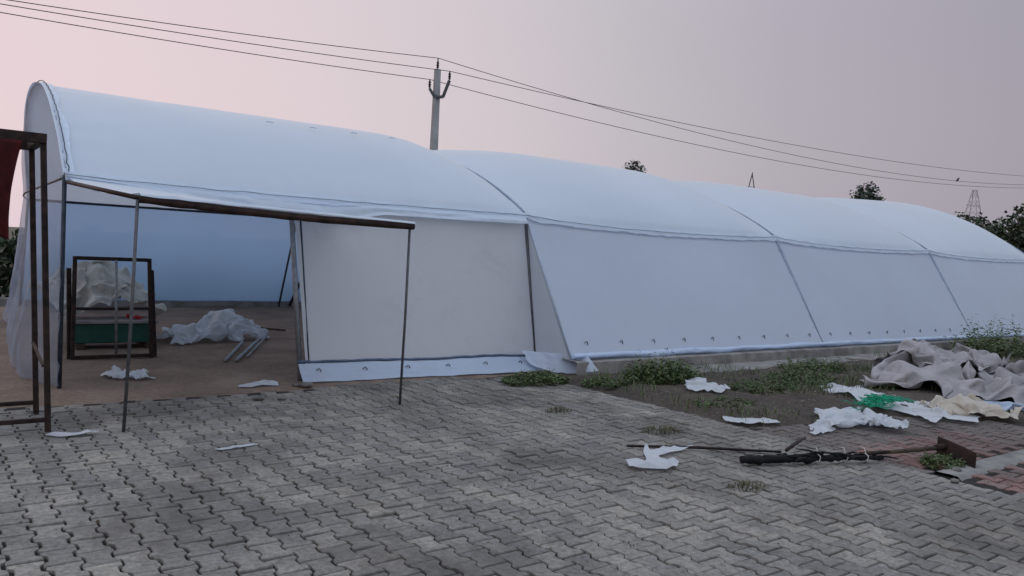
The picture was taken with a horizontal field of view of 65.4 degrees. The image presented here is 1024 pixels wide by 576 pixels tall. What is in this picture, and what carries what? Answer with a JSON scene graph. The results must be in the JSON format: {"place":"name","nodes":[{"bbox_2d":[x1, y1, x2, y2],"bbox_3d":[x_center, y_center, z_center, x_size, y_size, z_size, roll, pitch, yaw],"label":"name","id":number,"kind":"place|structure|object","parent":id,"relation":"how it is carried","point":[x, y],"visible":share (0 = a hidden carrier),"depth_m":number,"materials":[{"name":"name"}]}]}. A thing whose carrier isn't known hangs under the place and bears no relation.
{"place":"outdoors","nodes":[
{"label":"outdoors","id":0,"kind":"place"},
{"bbox_2d":[1,227,23,296],"bbox_3d":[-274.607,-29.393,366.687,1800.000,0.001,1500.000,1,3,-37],"label":"ground","id":1,"kind":"structure","parent":0,"point":[12,229],"depth_m":188.13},
{"bbox_2d":[0,228,23,297],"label":"shrub","id":2,"kind":"object","parent":1,"relation":"on","point":[11,251],"visible":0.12,"depth_m":16.43,"materials":[{"name":"green plant"}]},
{"bbox_2d":[428,58,450,149],"bbox_3d":[-2.791,-3.931,28.926,0.814,8.720,0.394,3,3,-3],"label":"utility pole","id":3,"kind":"object","parent":1,"relation":"on","point":[437,97],"visible":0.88,"depth_m":28.72,"materials":[{"name":"concrete"}]},
{"bbox_2d":[0,12,1004,187],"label":"power line","id":4,"kind":"object","parent":3,"relation":"attached to","point":[428,79],"visible":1,"depth_m":27.68,"materials":[{"name":"metal"}]},
{"bbox_2d":[0,3,1018,175],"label":"power line","id":5,"kind":"object","parent":3,"relation":"attached to","point":[433,69],"visible":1,"depth_m":27.30,"materials":[{"name":"metal"}]},
{"bbox_2d":[9,0,1018,184],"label":"power line","id":6,"kind":"object","parent":3,"relation":"attached to","point":[442,59],"visible":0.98,"depth_m":27.74,"materials":[{"name":"metal"}]},
{"bbox_2d":[0,80,1023,387],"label":"polyhouse","id":7,"kind":"object","parent":1,"relation":"on","point":[588,268],"visible":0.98,"depth_m":12.13,"materials":[{"name":"white plastic"}]},
{"bbox_2d":[65,176,527,431],"bbox_3d":[-1.530,0.058,8.818,5.770,2.124,2.188,1,3,-37],"label":"awning","id":8,"kind":"object","parent":7,"relation":"attached to","point":[275,207],"visible":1,"depth_m":7.83,"materials":[{"name":"white fabric"}]},
{"bbox_2d":[624,160,646,172],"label":"tree","id":9,"kind":"object","parent":1,"relation":"on","point":[636,163],"visible":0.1,"depth_m":68.21,"materials":[{"name":"green plant"}]},
{"bbox_2d":[748,172,754,187],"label":"twin leg mast","id":10,"kind":"object","parent":1,"relation":"on","point":[750,180],"visible":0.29,"depth_m":78.39,"materials":[{"name":"metal"}]},
{"bbox_2d":[849,181,884,200],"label":"tree","id":11,"kind":"object","parent":1,"relation":"on","point":[869,194],"visible":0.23,"depth_m":90.36,"materials":[{"name":"green plant"}]},
{"bbox_2d":[963,189,981,219],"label":"lattice mast","id":12,"kind":"object","parent":1,"relation":"on","point":[972,193],"visible":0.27,"depth_m":216.88,"materials":[{"name":"grey metal"}]},
{"bbox_2d":[955,211,998,228],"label":"tree","id":13,"kind":"object","parent":1,"relation":"on","point":[977,220],"visible":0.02,"depth_m":50.34,"materials":[{"name":"green plant"}]},
{"bbox_2d":[977,203,1023,251],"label":"tree","id":14,"kind":"object","parent":1,"relation":"on","point":[1014,235],"visible":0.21,"depth_m":37.34,"materials":[{"name":"green plant"}]},
{"bbox_2d":[126,314,142,319],"bbox_3d":[-5.234,0.400,11.058,0.206,0.086,0.148,2,3,-17],"label":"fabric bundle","id":15,"kind":"object","parent":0,"point":[135,316],"visible":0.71,"depth_m":11.04,"materials":[{"name":"red fabric"}]},
{"bbox_2d":[0,306,576,407],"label":"earth floor","id":16,"kind":"structure","parent":0,"point":[201,367],"depth_m":9.83,"materials":[{"name":"brown soil"}]},
{"bbox_2d":[66,256,156,359],"bbox_3d":[-4.984,0.251,9.986,1.060,1.274,0.166,1,3,-37],"label":"gate frame","id":17,"kind":"object","parent":16,"relation":"on","point":[71,288],"visible":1,"depth_m":9.90,"materials":[{"name":"paint"}]},
{"bbox_2d":[75,316,157,349],"bbox_3d":[-5.530,0.612,11.009,1.050,0.382,0.650,1,3,-37],"label":"crate","id":18,"kind":"object","parent":16,"relation":"on","point":[94,329],"visible":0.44,"depth_m":10.74,"materials":[{"name":"green paint"}]},
{"bbox_2d":[27,261,166,322],"bbox_3d":[-5.741,0.049,11.110,1.021,0.864,1.558,5,3,41],"label":"tarpaulin","id":19,"kind":"object","parent":18,"relation":"on","point":[95,282],"visible":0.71,"depth_m":10.91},
{"bbox_2d":[101,365,153,378],"bbox_3d":[-4.208,0.924,8.729,0.617,0.101,0.377,3,3,4],"label":"plastic scrap","id":20,"kind":"object","parent":16,"relation":"on","point":[116,372],"visible":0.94,"depth_m":8.70,"materials":[{"name":"white plastic"}]},
{"bbox_2d":[156,309,268,344],"bbox_3d":[-4.629,0.574,12.265,1.833,0.444,1.103,1,3,-37],"label":"plastic sheet","id":21,"kind":"object","parent":16,"relation":"on","point":[230,324],"visible":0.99,"depth_m":12.31,"materials":[{"name":"white plastic"}]},
{"bbox_2d":[223,341,243,361],"bbox_3d":[-3.827,0.863,10.995,0.044,0.062,1.768,2,3,-12],"label":"pipe","id":22,"kind":"object","parent":16,"relation":"on","point":[235,349],"visible":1,"depth_m":10.85,"materials":[{"name":"grey metal"}]},
{"bbox_2d":[234,339,258,361],"bbox_3d":[-3.706,0.860,11.192,0.044,0.062,2.049,3,3,-10],"label":"pipe","id":23,"kind":"object","parent":16,"relation":"on","point":[241,355],"visible":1,"depth_m":10.91,"materials":[{"name":"grey metal"}]},
{"bbox_2d":[246,338,264,356],"bbox_3d":[-3.691,0.849,11.504,0.028,0.052,1.843,2,3,-11],"label":"pipe","id":24,"kind":"object","parent":16,"relation":"on","point":[256,346],"visible":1,"depth_m":11.39,"materials":[{"name":"grey metal"}]},
{"bbox_2d":[238,380,278,386],"bbox_3d":[-2.773,1.037,8.666,0.467,0.039,0.254,1,3,-37],"label":"plastic scrap","id":25,"kind":"object","parent":16,"relation":"on","point":[263,382],"visible":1,"depth_m":8.68,"materials":[{"name":"white plastic"}]},
{"bbox_2d":[261,327,285,330],"bbox_3d":[-4.450,0.702,14.024,1.082,0.035,0.034,4,3,19],"label":"stick","id":26,"kind":"object","parent":16,"relation":"on","point":[274,329],"visible":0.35,"depth_m":13.91,"materials":[{"name":"brown wood"}]},
{"bbox_2d":[0,375,1023,575],"bbox_3d":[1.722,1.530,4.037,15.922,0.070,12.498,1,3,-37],"label":"paving","id":27,"kind":"structure","parent":0,"point":[533,441],"depth_m":5.22,"materials":[{"name":"grey concrete"}]},
{"bbox_2d":[0,128,50,431],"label":"steel rack","id":28,"kind":"object","parent":27,"relation":"on","point":[32,142],"visible":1,"depth_m":6.20,"materials":[{"name":"brown metal"}]},
{"bbox_2d":[0,138,21,239],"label":"red cloth","id":29,"kind":"object","parent":28,"relation":"hanging from","point":[9,150],"visible":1,"depth_m":5.93,"materials":[{"name":"red fabric"}]},
{"bbox_2d":[45,430,97,436],"bbox_3d":[-3.411,1.122,6.169,0.351,0.022,0.170,2,3,-12],"label":"plastic scrap","id":30,"kind":"object","parent":27,"relation":"on","point":[59,434],"visible":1,"depth_m":6.17,"materials":[{"name":"white plastic"}]},
{"bbox_2d":[217,443,258,449],"bbox_3d":[-2.087,1.203,6.066,0.056,0.008,0.354,5,4,43],"label":"plastic scrap","id":31,"kind":"object","parent":27,"relation":"on","point":[231,447],"visible":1,"depth_m":6.07,"materials":[{"name":"white plastic"}]},
{"bbox_2d":[252,395,264,400],"bbox_3d":[-2.517,1.091,7.924,0.092,0.063,0.120,5,3,37],"label":"stone","id":32,"kind":"object","parent":27,"relation":"on","point":[258,397],"visible":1,"depth_m":7.90,"materials":[{"name":"grey stone"}]},
{"bbox_2d":[277,396,286,399],"bbox_3d":[-2.307,1.103,7.985,0.101,0.051,0.077,1,3,-37],"label":"stone","id":33,"kind":"object","parent":27,"relation":"on","point":[281,398],"visible":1,"depth_m":7.96,"materials":[{"name":"grey stone"}]},
{"bbox_2d":[299,382,312,386],"bbox_3d":[-2.259,1.065,8.764,0.160,0.067,0.104,1,3,-37],"label":"stone","id":34,"kind":"object","parent":27,"relation":"on","point":[306,384],"visible":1,"depth_m":8.73,"materials":[{"name":"grey stone"}]},
{"bbox_2d":[0,374,1018,572],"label":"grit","id":35,"kind":"object","parent":27,"relation":"on","point":[97,521],"visible":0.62,"depth_m":6.06,"materials":[{"name":"grey gravel"}]},
{"bbox_2d":[499,367,572,385],"bbox_3d":[0.294,1.085,9.841,1.064,0.201,0.672,1,3,-37],"label":"weed clump","id":36,"kind":"object","parent":27,"relation":"on","point":[541,377],"visible":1,"depth_m":9.74,"materials":[{"name":"green plant"}]},
{"bbox_2d":[545,405,573,412],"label":"grass tuft","id":37,"kind":"object","parent":27,"relation":"on","point":[556,409],"visible":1,"depth_m":8.16,"materials":[{"name":"green plant"}]},
{"bbox_2d":[626,444,692,468],"bbox_3d":[1.190,1.337,6.395,0.377,0.052,0.989,4,3,26],"label":"plastic scrap","id":38,"kind":"object","parent":27,"relation":"on","point":[654,460],"visible":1,"depth_m":6.27,"materials":[{"name":"white plastic"}]},
{"bbox_2d":[642,425,683,434],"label":"grass tuft","id":39,"kind":"object","parent":27,"relation":"on","point":[652,428],"visible":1,"depth_m":7.44,"materials":[{"name":"green plant"}]},
{"bbox_2d":[626,445,781,452],"bbox_3d":[1.626,1.355,6.745,1.326,0.030,0.037,3,3,-3],"label":"rod","id":40,"kind":"object","parent":27,"relation":"on","point":[714,448],"visible":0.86,"depth_m":6.74,"materials":[{"name":"paint"}]},
{"bbox_2d":[727,479,768,492],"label":"grass tuft","id":41,"kind":"object","parent":27,"relation":"on","point":[743,483],"visible":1,"depth_m":5.72,"materials":[{"name":"green plant"}]},
{"bbox_2d":[739,447,898,464],"bbox_3d":[2.507,1.372,6.529,1.445,0.122,0.209,2,3,-17],"label":"wrapped bundle","id":42,"kind":"object","parent":27,"relation":"on","point":[811,456],"visible":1,"depth_m":6.46,"materials":[{"name":"black plastic"}]},
{"bbox_2d":[785,437,805,451],"bbox_3d":[2.440,1.333,6.825,0.040,0.058,0.756,5,3,31],"label":"stick","id":43,"kind":"object","parent":42,"relation":"on","point":[794,444],"visible":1,"depth_m":6.72,"materials":[{"name":"paint"}]},
{"bbox_2d":[950,478,959,483],"bbox_3d":[3.419,1.489,6.152,0.067,0.043,0.076,4,3,22],"label":"stone","id":44,"kind":"object","parent":27,"relation":"on","point":[954,480],"visible":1,"depth_m":6.13,"materials":[{"name":"grey stone"}]},
{"bbox_2d":[0,0,1023,231],"label":"sky","id":45,"kind":"structure","parent":0,"point":[935,83],"materials":[{"name":"pink"}]},
{"bbox_2d":[669,352,892,373],"bbox_3d":[4.920,1.251,13.134,7.500,0.106,0.640,1,3,-37],"label":"concrete apron","id":46,"kind":"object","parent":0,"point":[761,364],"visible":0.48,"depth_m":12.58,"materials":[{"name":"grey concrete"}]},
{"bbox_2d":[557,347,1023,428],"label":"soil","id":47,"kind":"structure","parent":0,"point":[793,399],"depth_m":9.47,"materials":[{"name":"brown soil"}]},
{"bbox_2d":[581,374,632,388],"bbox_3d":[1.184,1.149,9.895,0.816,0.144,0.514,1,3,-37],"label":"weed clump","id":48,"kind":"object","parent":47,"relation":"on","point":[607,385],"visible":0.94,"depth_m":9.82,"materials":[{"name":"green plant"}]},
{"bbox_2d":[622,348,704,384],"bbox_3d":[1.992,1.020,10.432,1.348,0.437,0.890,1,3,-37],"label":"weed clump","id":49,"kind":"object","parent":47,"relation":"on","point":[658,374],"visible":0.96,"depth_m":10.26,"materials":[{"name":"green plant"}]},
{"bbox_2d":[685,377,729,392],"bbox_3d":[2.439,1.176,9.960,0.557,0.077,1.130,4,3,11],"label":"plastic scrap","id":50,"kind":"object","parent":47,"relation":"on","point":[697,383],"visible":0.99,"depth_m":9.74,"materials":[{"name":"white plastic"}]},
{"bbox_2d":[692,394,756,407],"bbox_3d":[2.375,1.266,8.930,0.872,0.125,0.582,1,3,-37],"label":"weed clump","id":51,"kind":"object","parent":47,"relation":"on","point":[719,398],"visible":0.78,"depth_m":8.87,"materials":[{"name":"green plant"}]},
{"bbox_2d":[723,416,778,423],"bbox_3d":[2.411,1.329,8.018,0.578,0.016,0.276,3,3,-7],"label":"plastic scrap","id":52,"kind":"object","parent":47,"relation":"on","point":[747,420],"visible":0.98,"depth_m":8.03,"materials":[{"name":"white plastic"}]},
{"bbox_2d":[726,376,799,394],"bbox_3d":[3.202,1.208,10.181,1.272,0.214,0.804,1,3,-37],"label":"weed clump","id":53,"kind":"object","parent":47,"relation":"on","point":[776,388],"visible":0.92,"depth_m":10.08,"materials":[{"name":"green plant"}]},
{"bbox_2d":[759,362,837,384],"bbox_3d":[3.962,1.166,10.991,1.225,0.311,0.911,1,3,-37],"label":"weed clump","id":54,"kind":"object","parent":47,"relation":"on","point":[793,373],"visible":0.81,"depth_m":10.93,"materials":[{"name":"green plant"}]},
{"bbox_2d":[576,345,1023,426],"bbox_3d":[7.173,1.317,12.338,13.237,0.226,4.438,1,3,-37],"label":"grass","id":55,"kind":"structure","parent":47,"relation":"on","point":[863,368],"depth_m":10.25,"materials":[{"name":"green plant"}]},
{"bbox_2d":[776,353,849,373],"bbox_3d":[4.653,1.133,12.252,1.337,0.315,0.896,1,3,-37],"label":"weed clump","id":56,"kind":"object","parent":47,"relation":"on","point":[828,368],"visible":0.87,"depth_m":12.18,"materials":[{"name":"green plant"}]},
{"bbox_2d":[808,406,900,433],"bbox_3d":[3.434,1.344,8.315,1.707,0.113,0.888,1,3,-37],"label":"plastic sheet","id":57,"kind":"object","parent":47,"relation":"on","point":[847,417],"visible":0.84,"depth_m":8.33,"materials":[{"name":"white plastic"}]},
{"bbox_2d":[841,393,915,409],"bbox_3d":[4.158,1.290,9.051,1.002,0.112,0.488,1,3,-37],"label":"shade net","id":58,"kind":"object","parent":57,"relation":"on","point":[876,400],"visible":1,"depth_m":9.02,"materials":[{"name":"green fabric"}]},
{"bbox_2d":[860,414,908,428],"bbox_3d":[3.790,1.337,8.099,0.480,0.106,0.475,1,3,-37],"label":"plastic scrap","id":59,"kind":"object","parent":57,"relation":"on","point":[885,422],"visible":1,"depth_m":7.99,"materials":[{"name":"white plastic"}]},
{"bbox_2d":[818,383,978,422],"bbox_3d":[4.590,1.324,9.590,1.089,0.096,2.278,2,3,-12],"label":"plastic sheet","id":60,"kind":"object","parent":47,"relation":"on","point":[935,414],"visible":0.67,"depth_m":9.12,"materials":[{"name":"white plastic"}]},
{"bbox_2d":[860,343,1023,410],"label":"tarpaulin","id":61,"kind":"object","parent":47,"relation":"on","point":[903,369],"visible":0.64,"depth_m":10.81,"materials":[{"name":"grey fabric"}]},
{"bbox_2d":[872,338,1012,372],"bbox_3d":[6.638,1.082,12.244,2.550,0.543,1.283,1,3,-37],"label":"tarpaulin","id":62,"kind":"object","parent":61,"relation":"on","point":[924,353],"visible":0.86,"depth_m":12.14,"materials":[{"name":"white plastic"}]},
{"bbox_2d":[919,393,1023,418],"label":"plastic sheet","id":63,"kind":"object","parent":47,"relation":"on","point":[960,404],"visible":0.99,"depth_m":9.05,"materials":[{"name":"beige plastic"}]},
{"bbox_2d":[943,314,1023,358],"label":"weed clump","id":64,"kind":"object","parent":47,"relation":"on","point":[991,346],"visible":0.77,"depth_m":15.93,"materials":[{"name":"green plant"}]},
{"bbox_2d":[983,400,1023,410],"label":"plastic sheet","id":65,"kind":"object","parent":47,"relation":"on","point":[1008,405],"visible":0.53,"depth_m":9.56,"materials":[{"name":"white plastic"}]},
{"bbox_2d":[756,416,1023,473],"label":"soiled paving","id":66,"kind":"structure","parent":0,"point":[836,438],"depth_m":7.95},
{"bbox_2d":[852,430,1023,492],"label":"red paving","id":67,"kind":"structure","parent":0,"point":[975,444],"depth_m":7.25,"materials":[{"name":"red brick"}]},
{"bbox_2d":[859,436,976,467],"bbox_3d":[3.397,1.389,6.628,0.922,0.182,0.421,2,3,-23],"label":"shovel","id":68,"kind":"object","parent":67,"relation":"on","point":[946,447],"visible":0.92,"depth_m":6.79,"materials":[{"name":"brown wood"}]},
{"bbox_2d":[917,450,965,469],"bbox_3d":[3.617,1.439,6.684,0.456,0.106,0.348,2,3,-16],"label":"weed clump","id":69,"kind":"object","parent":67,"relation":"on","point":[926,460],"visible":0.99,"depth_m":6.65,"materials":[{"name":"green plant"}]},
{"bbox_2d":[935,449,1023,480],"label":"concrete strip","id":70,"kind":"object","parent":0,"point":[985,465],"visible":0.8,"depth_m":6.76,"materials":[{"name":"grey concrete"}]},
{"bbox_2d":[951,467,961,471],"bbox_3d":[3.624,1.480,6.495,0.086,0.051,0.085,3,3,10],"label":"stone","id":71,"kind":"object","parent":70,"relation":"on","point":[957,469],"visible":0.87,"depth_m":6.47,"materials":[{"name":"grey stone"}]}
]}

